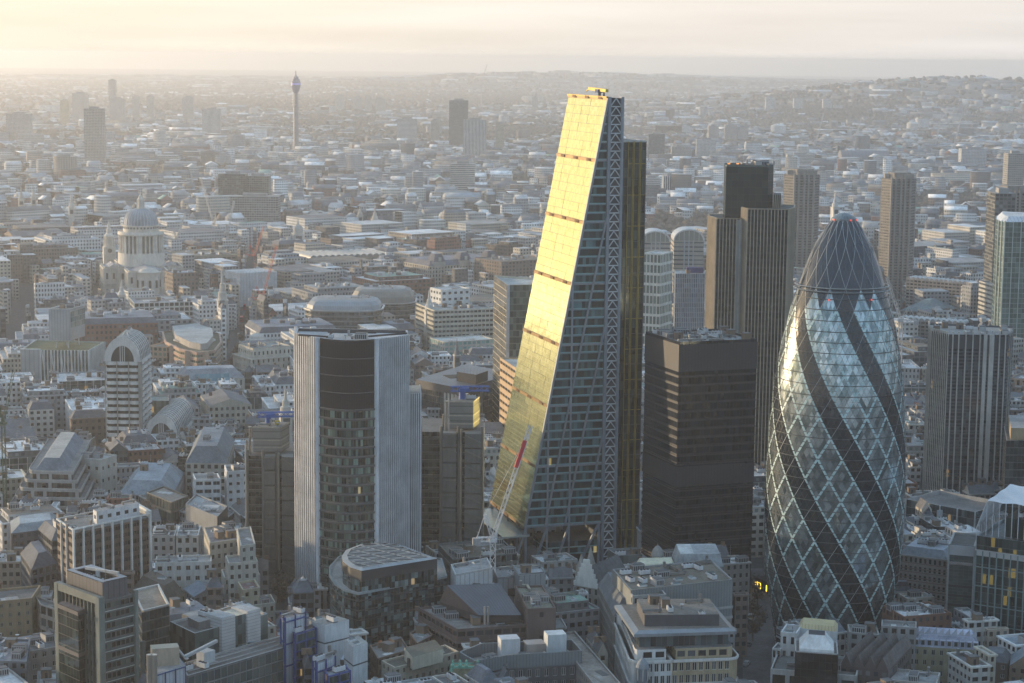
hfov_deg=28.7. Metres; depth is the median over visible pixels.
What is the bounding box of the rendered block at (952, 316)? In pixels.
[947,314,956,318]
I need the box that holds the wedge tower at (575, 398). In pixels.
[484,87,646,563]
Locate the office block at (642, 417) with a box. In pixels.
[641,402,643,432]
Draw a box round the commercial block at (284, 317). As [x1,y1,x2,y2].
[269,316,299,318]
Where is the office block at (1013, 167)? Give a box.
[1002,150,1023,184]
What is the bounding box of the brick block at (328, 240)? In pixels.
[320,236,342,244]
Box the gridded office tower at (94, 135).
[84,106,105,162]
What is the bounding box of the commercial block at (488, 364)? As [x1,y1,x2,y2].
[465,358,492,368]
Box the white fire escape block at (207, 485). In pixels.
[193,472,220,502]
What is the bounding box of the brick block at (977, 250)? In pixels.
[968,243,984,255]
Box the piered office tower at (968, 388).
[922,321,1013,493]
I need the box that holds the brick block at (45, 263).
[38,258,52,267]
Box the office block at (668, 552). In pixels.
[663,549,673,557]
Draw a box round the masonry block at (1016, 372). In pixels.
[1011,369,1023,376]
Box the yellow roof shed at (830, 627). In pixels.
[799,617,837,641]
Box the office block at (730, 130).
[724,123,736,140]
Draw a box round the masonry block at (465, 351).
[463,349,468,354]
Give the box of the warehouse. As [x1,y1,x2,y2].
[183,580,207,606]
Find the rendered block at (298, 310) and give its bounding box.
[289,302,308,317]
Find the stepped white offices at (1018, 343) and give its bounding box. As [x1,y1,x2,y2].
[1012,336,1023,365]
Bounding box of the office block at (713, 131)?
[707,124,718,138]
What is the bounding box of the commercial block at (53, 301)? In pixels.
[36,294,72,307]
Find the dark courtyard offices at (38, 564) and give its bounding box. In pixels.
[20,540,57,589]
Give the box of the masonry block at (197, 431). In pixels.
[187,426,200,438]
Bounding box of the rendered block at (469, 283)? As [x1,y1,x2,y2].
[449,281,472,285]
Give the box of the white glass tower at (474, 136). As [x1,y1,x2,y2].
[463,118,485,155]
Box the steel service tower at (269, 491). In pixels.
[245,419,294,587]
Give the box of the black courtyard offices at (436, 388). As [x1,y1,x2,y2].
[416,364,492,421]
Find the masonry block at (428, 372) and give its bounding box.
[421,363,449,376]
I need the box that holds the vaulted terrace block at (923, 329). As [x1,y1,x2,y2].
[918,321,969,338]
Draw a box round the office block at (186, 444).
[180,435,194,453]
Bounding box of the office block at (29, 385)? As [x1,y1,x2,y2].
[21,380,64,402]
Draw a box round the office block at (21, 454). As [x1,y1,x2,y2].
[0,433,43,472]
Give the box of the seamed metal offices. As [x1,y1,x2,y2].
[121,454,183,501]
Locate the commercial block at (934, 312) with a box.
[932,306,941,316]
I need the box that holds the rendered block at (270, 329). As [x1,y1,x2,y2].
[245,317,335,340]
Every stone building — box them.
[0,426,36,441]
[0,465,25,506]
[0,493,2,510]
[0,547,22,588]
[66,500,78,514]
[66,504,82,515]
[80,503,87,515]
[82,499,90,510]
[116,426,156,443]
[139,671,146,682]
[152,523,178,533]
[152,526,175,560]
[162,447,180,467]
[176,528,199,554]
[229,498,244,522]
[234,431,252,451]
[268,621,275,638]
[287,587,291,604]
[310,582,321,616]
[322,586,327,608]
[349,628,368,641]
[426,539,451,557]
[431,672,471,682]
[461,638,480,649]
[464,663,496,682]
[484,434,501,470]
[484,471,489,486]
[484,485,492,491]
[484,496,496,535]
[484,509,487,538]
[531,550,577,573]
[572,561,577,585]
[586,626,599,649]
[592,636,607,667]
[640,435,643,454]
[720,545,751,613]
[721,676,756,682]
[751,497,764,557]
[753,487,764,499]
[754,461,765,468]
[763,540,765,574]
[783,621,799,625]
[832,618,846,655]
[894,580,910,601]
[898,589,934,602]
[903,529,915,541]
[904,517,914,527]
[905,430,923,459]
[905,486,959,498]
[915,498,931,515]
[947,648,991,682]
[962,482,996,498]
[962,612,999,645]
[973,645,997,682]
[984,627,1008,647]
[985,512,1007,529]
[991,481,1000,493]
[1003,678,1023,682]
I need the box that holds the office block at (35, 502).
[32,497,47,504]
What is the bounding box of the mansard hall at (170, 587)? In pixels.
[132,570,184,603]
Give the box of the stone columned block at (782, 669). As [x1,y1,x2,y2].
[770,652,857,682]
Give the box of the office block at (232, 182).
[218,171,247,194]
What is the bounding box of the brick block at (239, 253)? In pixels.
[237,243,242,268]
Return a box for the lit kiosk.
[755,576,768,593]
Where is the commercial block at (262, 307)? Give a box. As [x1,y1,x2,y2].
[257,294,268,319]
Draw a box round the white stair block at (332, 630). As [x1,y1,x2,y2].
[307,609,348,665]
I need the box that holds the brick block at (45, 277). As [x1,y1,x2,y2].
[38,272,60,282]
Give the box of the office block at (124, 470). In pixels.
[117,459,147,481]
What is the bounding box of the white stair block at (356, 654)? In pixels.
[344,636,367,682]
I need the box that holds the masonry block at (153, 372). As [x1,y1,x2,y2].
[150,366,159,377]
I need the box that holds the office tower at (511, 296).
[492,275,532,421]
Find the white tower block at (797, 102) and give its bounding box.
[793,97,802,109]
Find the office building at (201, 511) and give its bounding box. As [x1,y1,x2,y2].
[179,494,234,554]
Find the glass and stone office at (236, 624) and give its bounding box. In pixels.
[170,600,267,662]
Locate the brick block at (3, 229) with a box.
[0,224,11,236]
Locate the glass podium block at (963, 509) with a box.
[905,490,1007,531]
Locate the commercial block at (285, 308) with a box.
[283,299,287,315]
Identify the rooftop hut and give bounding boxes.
[404,640,442,669]
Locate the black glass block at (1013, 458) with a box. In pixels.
[1001,415,1023,514]
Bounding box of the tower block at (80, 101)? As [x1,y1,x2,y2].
[72,92,88,120]
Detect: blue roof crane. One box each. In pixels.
[257,411,293,423]
[450,385,488,399]
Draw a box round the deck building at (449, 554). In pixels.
[438,532,516,584]
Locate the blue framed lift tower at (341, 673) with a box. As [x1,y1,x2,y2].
[324,664,350,682]
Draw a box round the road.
[226,306,249,364]
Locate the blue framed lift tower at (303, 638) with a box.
[293,617,316,682]
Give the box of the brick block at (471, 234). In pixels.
[466,231,475,237]
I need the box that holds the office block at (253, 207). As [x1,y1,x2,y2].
[230,193,280,221]
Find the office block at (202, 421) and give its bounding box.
[192,414,212,429]
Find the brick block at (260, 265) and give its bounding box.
[256,261,265,267]
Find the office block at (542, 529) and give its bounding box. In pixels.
[534,526,562,532]
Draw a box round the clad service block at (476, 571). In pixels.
[450,554,492,584]
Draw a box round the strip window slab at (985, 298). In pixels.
[977,281,992,316]
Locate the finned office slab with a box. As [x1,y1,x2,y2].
[56,495,151,586]
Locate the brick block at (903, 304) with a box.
[901,298,904,309]
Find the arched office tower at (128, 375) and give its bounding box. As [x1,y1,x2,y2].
[104,329,151,438]
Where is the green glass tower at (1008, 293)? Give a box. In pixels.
[991,211,1023,350]
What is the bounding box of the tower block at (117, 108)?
[110,97,125,120]
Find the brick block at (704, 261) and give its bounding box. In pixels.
[703,250,705,269]
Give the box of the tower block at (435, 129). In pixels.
[431,119,439,140]
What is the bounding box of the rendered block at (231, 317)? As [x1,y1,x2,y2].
[229,305,234,329]
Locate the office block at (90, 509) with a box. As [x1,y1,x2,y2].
[88,507,98,514]
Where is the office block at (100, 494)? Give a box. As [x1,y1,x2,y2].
[93,489,107,498]
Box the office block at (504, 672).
[498,666,509,677]
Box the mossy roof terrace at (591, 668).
[565,631,619,682]
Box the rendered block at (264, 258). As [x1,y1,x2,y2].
[261,253,276,263]
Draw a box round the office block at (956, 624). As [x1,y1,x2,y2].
[951,613,962,628]
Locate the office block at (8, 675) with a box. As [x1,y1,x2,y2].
[0,665,27,682]
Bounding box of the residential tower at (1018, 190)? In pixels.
[994,185,1023,211]
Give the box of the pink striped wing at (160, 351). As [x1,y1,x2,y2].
[150,342,168,366]
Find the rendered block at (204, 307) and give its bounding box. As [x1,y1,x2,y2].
[192,296,228,333]
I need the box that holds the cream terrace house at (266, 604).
[253,594,275,623]
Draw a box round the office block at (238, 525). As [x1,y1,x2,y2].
[234,519,241,529]
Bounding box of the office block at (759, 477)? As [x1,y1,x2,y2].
[753,465,765,488]
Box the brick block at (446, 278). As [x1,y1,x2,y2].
[442,272,450,283]
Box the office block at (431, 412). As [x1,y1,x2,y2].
[427,407,440,417]
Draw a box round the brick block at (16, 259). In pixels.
[6,252,22,282]
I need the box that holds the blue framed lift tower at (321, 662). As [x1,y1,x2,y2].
[312,645,336,682]
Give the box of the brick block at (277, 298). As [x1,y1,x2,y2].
[271,291,283,303]
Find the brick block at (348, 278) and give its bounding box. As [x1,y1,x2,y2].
[340,275,351,280]
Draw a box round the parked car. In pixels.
[743,660,749,666]
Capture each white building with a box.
[0,372,34,405]
[0,384,7,404]
[0,404,24,414]
[0,498,65,550]
[15,626,54,638]
[18,493,33,505]
[36,435,52,443]
[51,502,59,508]
[65,395,107,429]
[93,444,105,453]
[117,476,130,489]
[151,430,181,452]
[153,373,196,391]
[157,360,182,378]
[177,522,200,554]
[194,378,207,394]
[206,378,218,389]
[218,418,226,425]
[221,426,235,436]
[234,447,244,463]
[251,374,267,384]
[253,376,274,393]
[261,391,293,408]
[268,365,293,393]
[269,391,283,396]
[289,351,293,366]
[321,609,329,615]
[410,346,429,365]
[413,606,428,629]
[427,345,450,364]
[449,355,480,366]
[467,345,492,360]
[484,492,491,495]
[485,458,489,486]
[489,676,528,682]
[490,466,496,486]
[577,588,588,599]
[636,522,641,551]
[639,480,642,523]
[788,619,799,624]
[905,454,917,475]
[906,517,914,523]
[907,461,920,489]
[908,525,917,531]
[909,514,919,524]
[910,392,916,399]
[911,525,943,538]
[937,520,980,539]
[996,633,1023,653]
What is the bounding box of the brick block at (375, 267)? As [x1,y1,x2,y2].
[342,262,414,275]
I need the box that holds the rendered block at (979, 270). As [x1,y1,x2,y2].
[966,269,983,271]
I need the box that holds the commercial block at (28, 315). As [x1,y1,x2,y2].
[26,313,30,320]
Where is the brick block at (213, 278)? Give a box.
[210,268,217,288]
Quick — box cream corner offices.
[381,645,458,679]
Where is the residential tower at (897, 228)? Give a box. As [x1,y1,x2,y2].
[878,172,916,300]
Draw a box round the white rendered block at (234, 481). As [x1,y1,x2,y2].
[224,462,244,510]
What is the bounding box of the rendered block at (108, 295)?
[103,289,118,299]
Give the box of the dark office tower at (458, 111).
[449,99,467,146]
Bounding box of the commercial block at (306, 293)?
[292,282,361,302]
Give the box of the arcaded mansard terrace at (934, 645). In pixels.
[915,626,977,682]
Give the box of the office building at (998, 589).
[972,484,1023,633]
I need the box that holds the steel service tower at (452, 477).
[421,385,484,553]
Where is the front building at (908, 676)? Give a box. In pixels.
[890,658,939,682]
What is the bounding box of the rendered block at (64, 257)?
[59,254,84,261]
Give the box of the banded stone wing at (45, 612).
[36,596,54,632]
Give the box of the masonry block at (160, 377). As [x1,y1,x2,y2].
[151,374,169,381]
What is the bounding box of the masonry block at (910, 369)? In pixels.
[902,359,920,381]
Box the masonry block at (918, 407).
[910,404,924,412]
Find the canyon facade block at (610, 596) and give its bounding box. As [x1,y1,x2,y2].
[597,572,625,674]
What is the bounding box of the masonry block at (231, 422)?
[226,418,238,432]
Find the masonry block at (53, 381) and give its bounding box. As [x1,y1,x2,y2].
[20,377,58,405]
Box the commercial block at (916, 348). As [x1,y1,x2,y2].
[899,338,927,366]
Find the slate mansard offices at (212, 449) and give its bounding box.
[185,422,233,498]
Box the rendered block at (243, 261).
[241,259,245,268]
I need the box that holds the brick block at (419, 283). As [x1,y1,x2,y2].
[352,269,434,302]
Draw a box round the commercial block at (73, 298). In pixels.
[67,296,102,301]
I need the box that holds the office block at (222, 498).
[221,493,224,504]
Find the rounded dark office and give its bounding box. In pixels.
[329,542,446,676]
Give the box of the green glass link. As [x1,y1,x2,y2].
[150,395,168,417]
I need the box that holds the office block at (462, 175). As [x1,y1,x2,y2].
[450,161,474,190]
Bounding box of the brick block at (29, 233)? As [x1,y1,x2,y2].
[4,230,62,237]
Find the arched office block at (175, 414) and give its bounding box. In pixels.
[146,397,193,443]
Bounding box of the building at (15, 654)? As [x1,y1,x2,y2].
[0,633,30,682]
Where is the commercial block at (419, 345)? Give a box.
[415,343,422,348]
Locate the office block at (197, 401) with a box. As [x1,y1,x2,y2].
[195,399,200,416]
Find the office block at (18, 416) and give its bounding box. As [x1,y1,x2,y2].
[6,412,28,418]
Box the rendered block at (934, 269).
[926,266,945,272]
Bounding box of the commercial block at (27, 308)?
[25,304,28,323]
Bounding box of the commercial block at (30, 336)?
[23,334,38,339]
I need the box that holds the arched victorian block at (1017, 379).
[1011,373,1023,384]
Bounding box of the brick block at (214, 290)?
[205,287,219,294]
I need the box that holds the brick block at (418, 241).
[404,237,426,250]
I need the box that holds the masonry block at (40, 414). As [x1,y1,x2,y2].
[26,395,54,437]
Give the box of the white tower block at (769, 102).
[765,96,774,110]
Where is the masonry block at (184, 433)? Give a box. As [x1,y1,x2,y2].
[180,427,187,439]
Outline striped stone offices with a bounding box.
[898,534,949,608]
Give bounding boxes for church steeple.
[18,188,24,205]
[31,185,35,205]
[68,193,74,225]
[117,280,125,309]
[216,267,228,338]
[278,385,292,441]
[291,219,303,239]
[356,205,363,220]
[371,207,378,219]
[423,288,432,351]
[453,340,460,367]
[830,191,839,220]
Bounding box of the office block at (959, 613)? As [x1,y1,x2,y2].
[953,607,980,623]
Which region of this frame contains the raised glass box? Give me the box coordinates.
[49,298,84,347]
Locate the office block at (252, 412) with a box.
[247,407,293,430]
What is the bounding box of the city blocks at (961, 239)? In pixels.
[0,214,1023,365]
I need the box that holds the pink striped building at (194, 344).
[162,323,221,366]
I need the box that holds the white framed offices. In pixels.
[128,295,207,318]
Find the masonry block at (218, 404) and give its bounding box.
[200,388,251,432]
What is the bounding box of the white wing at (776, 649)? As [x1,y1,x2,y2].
[772,642,781,663]
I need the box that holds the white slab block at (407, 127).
[397,117,416,142]
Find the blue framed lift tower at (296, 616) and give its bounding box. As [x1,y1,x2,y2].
[280,605,306,682]
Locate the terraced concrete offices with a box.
[11,432,98,513]
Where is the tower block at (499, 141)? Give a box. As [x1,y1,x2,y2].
[495,122,503,148]
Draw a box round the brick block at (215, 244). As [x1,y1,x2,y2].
[212,240,222,248]
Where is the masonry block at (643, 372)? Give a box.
[642,369,644,381]
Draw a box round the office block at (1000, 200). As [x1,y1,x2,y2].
[983,187,1015,282]
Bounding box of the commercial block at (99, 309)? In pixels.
[91,307,107,310]
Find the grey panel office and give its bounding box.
[179,636,283,682]
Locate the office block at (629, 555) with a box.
[607,540,642,563]
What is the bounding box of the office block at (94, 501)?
[88,498,106,506]
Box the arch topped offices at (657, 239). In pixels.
[644,228,670,252]
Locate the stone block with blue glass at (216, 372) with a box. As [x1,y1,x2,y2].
[175,365,244,392]
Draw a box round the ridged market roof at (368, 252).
[293,248,384,257]
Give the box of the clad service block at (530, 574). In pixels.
[513,560,545,587]
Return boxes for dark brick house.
[988,646,1010,682]
[1009,646,1023,680]
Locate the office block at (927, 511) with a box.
[923,506,933,518]
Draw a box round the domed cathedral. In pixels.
[100,192,182,295]
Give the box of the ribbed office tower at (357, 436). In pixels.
[294,328,421,608]
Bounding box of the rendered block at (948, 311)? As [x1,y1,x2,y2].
[942,308,952,315]
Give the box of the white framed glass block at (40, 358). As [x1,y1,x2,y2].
[20,339,105,380]
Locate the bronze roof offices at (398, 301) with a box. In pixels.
[352,283,417,321]
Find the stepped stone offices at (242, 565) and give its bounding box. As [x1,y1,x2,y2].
[221,527,259,601]
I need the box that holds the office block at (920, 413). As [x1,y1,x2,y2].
[914,408,924,418]
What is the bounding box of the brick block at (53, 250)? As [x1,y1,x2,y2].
[11,240,77,264]
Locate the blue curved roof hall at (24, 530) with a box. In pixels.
[10,512,56,550]
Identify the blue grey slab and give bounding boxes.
[673,265,705,329]
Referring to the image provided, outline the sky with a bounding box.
[0,0,1023,78]
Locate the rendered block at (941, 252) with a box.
[925,245,958,257]
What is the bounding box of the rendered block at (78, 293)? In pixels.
[74,290,83,295]
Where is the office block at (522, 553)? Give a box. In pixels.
[521,528,524,562]
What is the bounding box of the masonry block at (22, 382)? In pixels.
[21,379,29,385]
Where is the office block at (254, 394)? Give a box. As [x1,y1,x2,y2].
[243,385,269,408]
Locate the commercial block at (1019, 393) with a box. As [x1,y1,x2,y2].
[1011,390,1023,396]
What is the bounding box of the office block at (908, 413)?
[905,411,917,417]
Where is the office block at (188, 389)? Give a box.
[156,380,200,400]
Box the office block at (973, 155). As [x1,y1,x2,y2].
[958,147,986,166]
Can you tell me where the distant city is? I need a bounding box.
[0,70,1023,247]
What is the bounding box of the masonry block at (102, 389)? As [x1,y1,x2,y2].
[98,385,106,397]
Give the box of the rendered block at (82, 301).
[73,295,96,305]
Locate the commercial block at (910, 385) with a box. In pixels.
[903,376,925,395]
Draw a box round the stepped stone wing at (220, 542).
[204,520,236,581]
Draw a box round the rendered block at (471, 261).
[469,259,474,281]
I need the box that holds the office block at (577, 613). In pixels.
[545,586,599,642]
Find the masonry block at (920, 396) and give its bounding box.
[916,391,924,401]
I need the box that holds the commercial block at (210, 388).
[206,384,214,392]
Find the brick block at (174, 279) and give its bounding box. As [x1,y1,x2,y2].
[165,269,198,295]
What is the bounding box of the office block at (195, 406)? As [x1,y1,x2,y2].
[176,395,198,416]
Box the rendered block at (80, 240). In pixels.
[34,232,100,248]
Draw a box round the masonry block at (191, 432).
[188,431,194,439]
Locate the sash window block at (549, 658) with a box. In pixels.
[448,630,581,682]
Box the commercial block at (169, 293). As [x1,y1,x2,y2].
[165,290,174,295]
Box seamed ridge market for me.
[359,256,378,259]
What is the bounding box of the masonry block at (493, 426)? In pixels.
[482,422,503,434]
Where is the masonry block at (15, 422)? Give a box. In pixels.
[0,416,30,428]
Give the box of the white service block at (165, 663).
[146,643,185,682]
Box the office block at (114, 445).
[105,436,127,462]
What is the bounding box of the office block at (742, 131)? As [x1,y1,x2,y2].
[736,125,748,139]
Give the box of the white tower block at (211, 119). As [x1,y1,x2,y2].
[202,107,220,132]
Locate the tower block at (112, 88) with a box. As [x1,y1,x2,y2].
[108,79,116,115]
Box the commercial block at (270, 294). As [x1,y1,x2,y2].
[268,291,273,303]
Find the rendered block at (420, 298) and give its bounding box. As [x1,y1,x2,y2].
[414,292,422,302]
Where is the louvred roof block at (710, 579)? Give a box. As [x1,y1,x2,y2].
[612,555,732,623]
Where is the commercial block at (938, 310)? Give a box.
[934,309,942,317]
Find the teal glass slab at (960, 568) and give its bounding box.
[945,532,978,617]
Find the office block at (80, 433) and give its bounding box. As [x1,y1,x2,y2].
[53,429,91,445]
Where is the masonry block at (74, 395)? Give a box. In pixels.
[70,393,103,398]
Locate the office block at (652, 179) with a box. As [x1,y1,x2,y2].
[646,175,659,183]
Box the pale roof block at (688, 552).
[672,544,723,570]
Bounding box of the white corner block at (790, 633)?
[780,624,800,656]
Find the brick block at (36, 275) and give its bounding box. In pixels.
[34,272,38,282]
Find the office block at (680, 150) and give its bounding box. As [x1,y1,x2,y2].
[671,144,690,156]
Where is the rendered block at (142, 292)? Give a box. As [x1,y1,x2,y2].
[123,287,154,309]
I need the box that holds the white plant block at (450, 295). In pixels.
[430,286,469,304]
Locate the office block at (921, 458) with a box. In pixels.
[920,457,922,476]
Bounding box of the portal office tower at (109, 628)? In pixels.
[54,564,169,682]
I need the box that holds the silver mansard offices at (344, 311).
[303,292,384,328]
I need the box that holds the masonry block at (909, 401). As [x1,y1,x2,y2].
[904,396,922,409]
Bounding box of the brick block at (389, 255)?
[377,252,395,261]
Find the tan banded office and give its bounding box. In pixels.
[499,357,517,428]
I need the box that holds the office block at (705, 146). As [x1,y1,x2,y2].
[696,138,715,157]
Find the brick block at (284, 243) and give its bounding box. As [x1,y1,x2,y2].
[272,237,303,249]
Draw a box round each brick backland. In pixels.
[370,636,407,679]
[410,623,432,645]
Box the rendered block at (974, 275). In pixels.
[960,270,983,280]
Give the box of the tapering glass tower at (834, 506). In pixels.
[764,212,905,643]
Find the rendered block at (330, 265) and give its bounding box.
[309,262,347,276]
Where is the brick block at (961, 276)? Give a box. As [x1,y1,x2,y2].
[950,274,964,279]
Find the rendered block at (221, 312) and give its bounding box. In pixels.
[218,299,226,360]
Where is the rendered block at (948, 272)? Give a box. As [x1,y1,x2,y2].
[938,268,958,277]
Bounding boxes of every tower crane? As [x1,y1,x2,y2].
[0,371,14,507]
[172,212,186,238]
[200,178,218,226]
[223,200,234,237]
[243,227,263,267]
[249,245,276,300]
[472,425,532,571]
[480,65,486,105]
[852,117,861,146]
[885,277,918,366]
[934,114,941,143]
[953,111,962,143]
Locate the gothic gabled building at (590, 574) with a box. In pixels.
[573,546,624,605]
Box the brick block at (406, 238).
[395,236,410,243]
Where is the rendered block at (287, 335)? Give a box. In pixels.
[281,326,315,347]
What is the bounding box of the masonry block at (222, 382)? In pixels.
[213,378,240,390]
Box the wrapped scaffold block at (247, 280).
[225,268,276,306]
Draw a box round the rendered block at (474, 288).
[466,280,493,294]
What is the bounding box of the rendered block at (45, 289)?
[34,282,64,313]
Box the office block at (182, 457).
[178,452,188,471]
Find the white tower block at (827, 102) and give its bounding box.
[822,98,831,108]
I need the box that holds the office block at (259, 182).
[248,173,270,194]
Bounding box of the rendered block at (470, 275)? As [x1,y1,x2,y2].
[468,270,472,280]
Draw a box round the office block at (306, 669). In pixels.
[301,648,311,682]
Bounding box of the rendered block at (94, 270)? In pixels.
[93,256,102,285]
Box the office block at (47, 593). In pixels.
[41,586,53,600]
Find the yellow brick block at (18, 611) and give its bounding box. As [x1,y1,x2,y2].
[0,585,40,636]
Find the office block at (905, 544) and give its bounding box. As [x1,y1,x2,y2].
[902,539,915,549]
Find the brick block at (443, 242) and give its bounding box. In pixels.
[427,234,461,250]
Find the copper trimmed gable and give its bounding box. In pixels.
[449,659,478,679]
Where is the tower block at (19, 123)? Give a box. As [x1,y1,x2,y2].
[6,112,32,140]
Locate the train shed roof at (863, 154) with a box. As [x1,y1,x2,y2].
[838,150,947,165]
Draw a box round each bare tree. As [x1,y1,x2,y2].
[237,333,244,340]
[238,323,244,334]
[242,314,248,323]
[269,577,284,602]
[274,569,287,581]
[274,582,288,609]
[279,572,294,594]
[747,613,762,641]
[749,581,764,606]
[749,596,760,612]
[750,571,759,586]
[751,605,768,628]
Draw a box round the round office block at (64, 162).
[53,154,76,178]
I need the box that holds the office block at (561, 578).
[546,563,574,591]
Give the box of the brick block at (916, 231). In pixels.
[914,227,918,239]
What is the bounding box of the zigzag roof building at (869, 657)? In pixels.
[841,630,911,682]
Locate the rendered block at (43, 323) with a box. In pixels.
[22,319,48,330]
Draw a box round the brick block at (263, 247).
[259,244,270,253]
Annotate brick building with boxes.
[0,338,35,349]
[21,396,44,413]
[50,399,55,425]
[65,382,99,398]
[68,408,107,445]
[72,308,157,348]
[106,490,133,504]
[121,570,134,593]
[123,440,161,462]
[150,358,158,366]
[184,472,185,493]
[204,357,217,365]
[206,568,223,609]
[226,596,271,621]
[233,433,244,438]
[235,449,244,463]
[245,414,260,437]
[254,363,278,374]
[269,307,276,317]
[273,605,291,628]
[275,625,279,636]
[287,579,296,596]
[380,319,414,331]
[411,354,432,380]
[432,364,452,373]
[479,413,489,421]
[497,509,533,545]
[708,541,728,555]
[732,592,749,656]
[867,677,893,682]
[882,599,950,627]
[899,350,912,360]
[905,475,917,489]
[917,425,923,439]
[961,480,968,493]
[974,477,986,483]
[978,318,985,324]
[1010,401,1023,414]
[1011,382,1023,391]
[1012,366,1023,371]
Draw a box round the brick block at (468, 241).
[466,236,470,247]
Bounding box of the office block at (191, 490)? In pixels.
[189,477,192,498]
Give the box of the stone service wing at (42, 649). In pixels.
[25,631,55,682]
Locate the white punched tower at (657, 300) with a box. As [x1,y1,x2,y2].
[643,250,672,344]
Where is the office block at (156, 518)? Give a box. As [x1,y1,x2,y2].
[150,506,160,532]
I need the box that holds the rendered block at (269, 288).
[266,286,275,290]
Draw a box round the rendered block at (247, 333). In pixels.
[246,329,248,340]
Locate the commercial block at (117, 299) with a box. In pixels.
[106,298,121,301]
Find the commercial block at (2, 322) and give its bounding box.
[0,307,5,337]
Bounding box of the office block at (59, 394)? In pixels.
[23,383,68,432]
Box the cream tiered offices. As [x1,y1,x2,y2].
[416,301,492,351]
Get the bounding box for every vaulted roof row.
[899,315,968,323]
[906,275,976,283]
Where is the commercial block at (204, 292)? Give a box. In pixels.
[192,290,207,295]
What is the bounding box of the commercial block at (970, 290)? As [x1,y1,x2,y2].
[961,279,982,316]
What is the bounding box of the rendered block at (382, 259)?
[373,256,393,262]
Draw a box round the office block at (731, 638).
[728,627,736,649]
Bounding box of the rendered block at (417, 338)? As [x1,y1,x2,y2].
[414,335,420,342]
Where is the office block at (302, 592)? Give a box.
[292,576,313,617]
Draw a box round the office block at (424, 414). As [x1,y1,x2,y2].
[421,411,428,417]
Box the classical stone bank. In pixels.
[232,341,290,371]
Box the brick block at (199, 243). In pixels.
[182,238,211,248]
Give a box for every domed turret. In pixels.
[247,330,266,339]
[635,656,649,682]
[651,544,663,557]
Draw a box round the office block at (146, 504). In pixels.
[142,501,149,508]
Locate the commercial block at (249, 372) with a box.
[244,366,253,389]
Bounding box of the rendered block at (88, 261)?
[86,259,90,266]
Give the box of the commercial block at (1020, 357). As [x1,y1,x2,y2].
[1017,351,1023,363]
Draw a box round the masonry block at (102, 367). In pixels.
[100,363,106,371]
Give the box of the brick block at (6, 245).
[0,241,16,249]
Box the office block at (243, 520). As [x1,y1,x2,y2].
[241,514,244,527]
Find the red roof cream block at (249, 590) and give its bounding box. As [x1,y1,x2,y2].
[238,579,259,604]
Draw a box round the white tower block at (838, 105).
[833,104,842,108]
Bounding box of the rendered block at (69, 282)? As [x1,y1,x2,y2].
[61,280,77,284]
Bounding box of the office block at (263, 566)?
[256,555,268,594]
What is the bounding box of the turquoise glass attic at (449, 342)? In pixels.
[429,335,492,356]
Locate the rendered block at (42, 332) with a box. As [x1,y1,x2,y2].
[15,327,48,339]
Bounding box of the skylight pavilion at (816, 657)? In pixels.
[794,630,837,682]
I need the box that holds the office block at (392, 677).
[364,672,401,682]
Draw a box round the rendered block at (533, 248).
[531,244,535,254]
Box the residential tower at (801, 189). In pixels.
[783,168,819,266]
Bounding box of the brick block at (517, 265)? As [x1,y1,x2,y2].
[474,255,537,280]
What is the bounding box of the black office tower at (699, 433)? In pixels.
[641,320,757,602]
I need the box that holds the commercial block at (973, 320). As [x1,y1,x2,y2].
[967,315,990,324]
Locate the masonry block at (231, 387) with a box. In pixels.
[222,384,243,394]
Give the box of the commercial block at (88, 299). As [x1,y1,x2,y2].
[87,297,102,310]
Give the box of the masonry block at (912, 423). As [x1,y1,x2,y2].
[905,416,923,433]
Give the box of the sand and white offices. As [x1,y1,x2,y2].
[613,589,738,682]
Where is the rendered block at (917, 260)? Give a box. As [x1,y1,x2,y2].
[913,256,930,265]
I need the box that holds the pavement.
[743,568,774,682]
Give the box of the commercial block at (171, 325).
[168,321,174,330]
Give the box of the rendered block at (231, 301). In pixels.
[228,296,236,327]
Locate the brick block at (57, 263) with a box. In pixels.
[52,259,65,267]
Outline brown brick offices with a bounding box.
[416,580,566,651]
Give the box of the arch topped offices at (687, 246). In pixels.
[671,226,704,292]
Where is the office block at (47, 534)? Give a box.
[38,512,91,569]
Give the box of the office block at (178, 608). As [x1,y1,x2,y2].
[169,597,204,620]
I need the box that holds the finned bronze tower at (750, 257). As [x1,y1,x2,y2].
[705,160,795,464]
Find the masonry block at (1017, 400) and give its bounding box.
[1010,396,1023,406]
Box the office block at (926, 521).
[919,513,953,529]
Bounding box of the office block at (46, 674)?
[37,667,55,682]
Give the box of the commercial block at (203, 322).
[200,318,208,326]
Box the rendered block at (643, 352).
[642,344,644,357]
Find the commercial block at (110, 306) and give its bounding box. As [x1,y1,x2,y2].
[106,300,123,310]
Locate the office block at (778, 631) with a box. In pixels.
[776,626,783,642]
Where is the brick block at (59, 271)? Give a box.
[57,269,61,280]
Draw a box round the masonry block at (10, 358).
[0,342,24,372]
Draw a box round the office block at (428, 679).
[401,676,439,682]
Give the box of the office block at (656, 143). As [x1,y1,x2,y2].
[647,132,664,157]
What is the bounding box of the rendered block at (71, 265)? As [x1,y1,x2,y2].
[66,260,90,276]
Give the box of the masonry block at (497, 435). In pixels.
[487,431,502,439]
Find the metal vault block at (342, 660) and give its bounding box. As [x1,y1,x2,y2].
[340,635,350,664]
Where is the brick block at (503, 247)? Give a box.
[494,238,522,255]
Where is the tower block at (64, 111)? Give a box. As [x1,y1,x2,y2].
[60,99,69,124]

